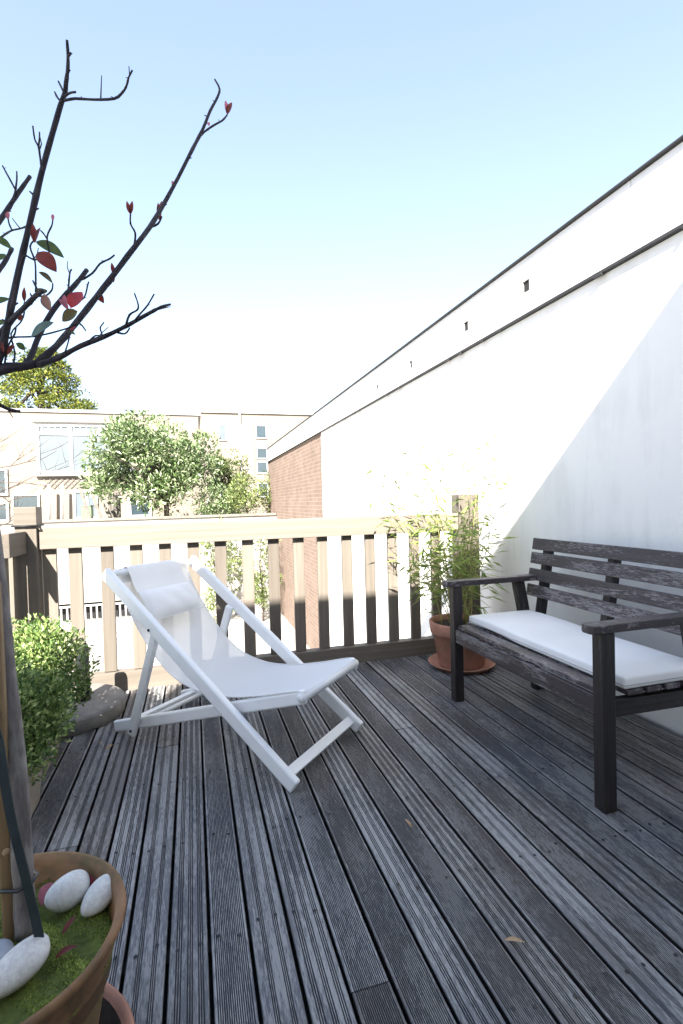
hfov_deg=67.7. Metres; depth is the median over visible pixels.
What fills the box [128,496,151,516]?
window
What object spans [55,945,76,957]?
fallen leaf
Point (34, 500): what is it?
window
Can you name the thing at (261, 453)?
window
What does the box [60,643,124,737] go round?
parasol base
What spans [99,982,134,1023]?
plant saucer
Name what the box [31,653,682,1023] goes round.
deck floor
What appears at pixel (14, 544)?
wooden fence
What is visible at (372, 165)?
sky
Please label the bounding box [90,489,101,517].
leaning post
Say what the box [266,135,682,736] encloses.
boundary wall
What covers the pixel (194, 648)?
deck chair
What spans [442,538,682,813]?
garden bench
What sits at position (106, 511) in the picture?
leaning post
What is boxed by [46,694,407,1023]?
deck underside
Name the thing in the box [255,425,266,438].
window
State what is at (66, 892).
pebble
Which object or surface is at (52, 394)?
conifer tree
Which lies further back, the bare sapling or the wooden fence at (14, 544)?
the bare sapling
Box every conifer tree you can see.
[0,346,100,409]
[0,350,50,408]
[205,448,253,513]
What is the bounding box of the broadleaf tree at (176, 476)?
[75,408,226,516]
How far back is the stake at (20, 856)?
0.94 m
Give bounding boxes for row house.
[0,408,200,520]
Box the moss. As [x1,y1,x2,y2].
[0,878,114,1023]
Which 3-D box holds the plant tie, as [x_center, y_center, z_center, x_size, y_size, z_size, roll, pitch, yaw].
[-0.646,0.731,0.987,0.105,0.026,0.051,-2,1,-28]
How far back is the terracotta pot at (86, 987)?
0.95 m
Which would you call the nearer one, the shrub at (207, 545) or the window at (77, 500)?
the shrub at (207, 545)
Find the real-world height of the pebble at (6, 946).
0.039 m
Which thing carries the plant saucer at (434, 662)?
on the deck floor
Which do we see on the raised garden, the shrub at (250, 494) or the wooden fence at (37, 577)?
the shrub at (250, 494)
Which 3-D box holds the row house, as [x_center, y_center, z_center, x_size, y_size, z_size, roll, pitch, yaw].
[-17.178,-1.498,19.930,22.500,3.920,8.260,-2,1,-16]
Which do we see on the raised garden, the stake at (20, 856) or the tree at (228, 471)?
the tree at (228, 471)
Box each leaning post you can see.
[78,486,91,518]
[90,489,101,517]
[98,495,111,517]
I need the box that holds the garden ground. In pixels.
[62,611,309,671]
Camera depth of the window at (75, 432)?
17.91 m
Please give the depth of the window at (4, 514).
17.42 m
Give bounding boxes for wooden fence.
[1,531,26,642]
[10,494,493,696]
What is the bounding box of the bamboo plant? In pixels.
[360,433,516,624]
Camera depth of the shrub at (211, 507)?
14.84 m
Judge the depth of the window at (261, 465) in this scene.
31.81 m
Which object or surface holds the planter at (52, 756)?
on the deck floor
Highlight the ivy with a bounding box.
[259,470,270,512]
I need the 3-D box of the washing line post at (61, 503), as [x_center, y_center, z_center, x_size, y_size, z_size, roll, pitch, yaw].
[-9.662,-0.309,17.592,0.139,1.273,0.099,-2,1,-16]
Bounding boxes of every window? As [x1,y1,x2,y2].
[0,468,8,495]
[0,502,9,520]
[11,494,39,514]
[33,422,132,475]
[73,490,98,518]
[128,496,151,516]
[218,424,226,440]
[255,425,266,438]
[256,448,266,458]
[256,461,267,473]
[257,483,267,496]
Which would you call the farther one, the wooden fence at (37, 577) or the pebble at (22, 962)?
the wooden fence at (37, 577)
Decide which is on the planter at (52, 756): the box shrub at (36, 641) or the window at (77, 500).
the box shrub at (36, 641)
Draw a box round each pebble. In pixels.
[0,933,49,998]
[0,939,13,959]
[44,869,89,912]
[80,874,111,917]
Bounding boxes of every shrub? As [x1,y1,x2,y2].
[11,613,101,721]
[15,650,79,785]
[189,475,247,514]
[199,518,242,619]
[224,470,271,513]
[235,539,282,620]
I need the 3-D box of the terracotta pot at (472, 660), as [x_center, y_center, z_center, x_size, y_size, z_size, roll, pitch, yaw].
[0.818,0.888,3.488,0.424,0.300,0.424,-2,1,-16]
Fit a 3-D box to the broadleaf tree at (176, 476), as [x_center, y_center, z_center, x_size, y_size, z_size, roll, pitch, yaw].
[-5.509,-1.379,15.107,4.252,3.511,3.229,-2,1,-16]
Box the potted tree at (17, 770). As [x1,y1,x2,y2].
[0,40,231,942]
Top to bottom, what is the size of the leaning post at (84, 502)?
1.140 m
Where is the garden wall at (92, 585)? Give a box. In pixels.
[0,513,276,629]
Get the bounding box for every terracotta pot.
[20,851,126,1023]
[429,613,487,670]
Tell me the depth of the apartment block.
31.55 m
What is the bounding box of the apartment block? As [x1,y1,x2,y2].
[144,409,312,511]
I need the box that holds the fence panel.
[108,492,120,517]
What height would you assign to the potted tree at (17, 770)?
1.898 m
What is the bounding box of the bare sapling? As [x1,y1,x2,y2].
[0,426,95,525]
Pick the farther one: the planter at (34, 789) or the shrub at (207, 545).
the shrub at (207, 545)
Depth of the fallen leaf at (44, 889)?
1.10 m
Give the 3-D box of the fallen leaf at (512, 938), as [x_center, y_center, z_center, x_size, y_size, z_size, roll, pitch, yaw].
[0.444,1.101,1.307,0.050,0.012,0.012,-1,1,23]
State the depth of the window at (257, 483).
31.84 m
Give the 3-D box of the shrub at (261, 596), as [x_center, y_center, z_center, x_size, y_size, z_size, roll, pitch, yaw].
[-2.051,1.593,12.825,1.219,2.560,1.013,-2,1,-16]
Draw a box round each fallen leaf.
[38,882,52,905]
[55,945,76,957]
[62,916,75,934]
[89,875,94,886]
[505,936,523,941]
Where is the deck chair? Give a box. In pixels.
[101,556,362,792]
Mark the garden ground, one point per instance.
(125, 658)
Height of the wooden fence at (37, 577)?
1.325 m
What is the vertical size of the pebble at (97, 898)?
0.054 m
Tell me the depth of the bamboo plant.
3.40 m
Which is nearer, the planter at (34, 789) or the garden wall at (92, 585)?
the planter at (34, 789)
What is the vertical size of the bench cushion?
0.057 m
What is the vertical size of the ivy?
1.923 m
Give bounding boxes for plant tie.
[0,869,38,893]
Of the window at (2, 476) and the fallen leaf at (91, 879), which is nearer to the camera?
the fallen leaf at (91, 879)
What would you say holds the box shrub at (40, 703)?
in the planter at (34, 789)
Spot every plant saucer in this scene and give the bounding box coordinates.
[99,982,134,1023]
[428,653,495,674]
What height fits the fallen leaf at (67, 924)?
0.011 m
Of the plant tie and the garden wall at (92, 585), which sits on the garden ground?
the garden wall at (92, 585)
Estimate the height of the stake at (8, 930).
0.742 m
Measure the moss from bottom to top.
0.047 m
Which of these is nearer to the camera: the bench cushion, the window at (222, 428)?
the bench cushion
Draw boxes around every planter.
[27,749,42,816]
[42,716,60,773]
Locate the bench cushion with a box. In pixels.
[468,610,682,688]
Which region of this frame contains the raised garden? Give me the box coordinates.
[201,510,267,514]
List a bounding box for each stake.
[0,582,14,942]
[0,728,43,937]
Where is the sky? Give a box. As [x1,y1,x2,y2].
[0,0,682,412]
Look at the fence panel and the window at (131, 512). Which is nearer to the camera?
the fence panel
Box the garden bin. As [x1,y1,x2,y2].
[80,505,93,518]
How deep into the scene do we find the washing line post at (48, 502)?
17.44 m
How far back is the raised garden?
26.08 m

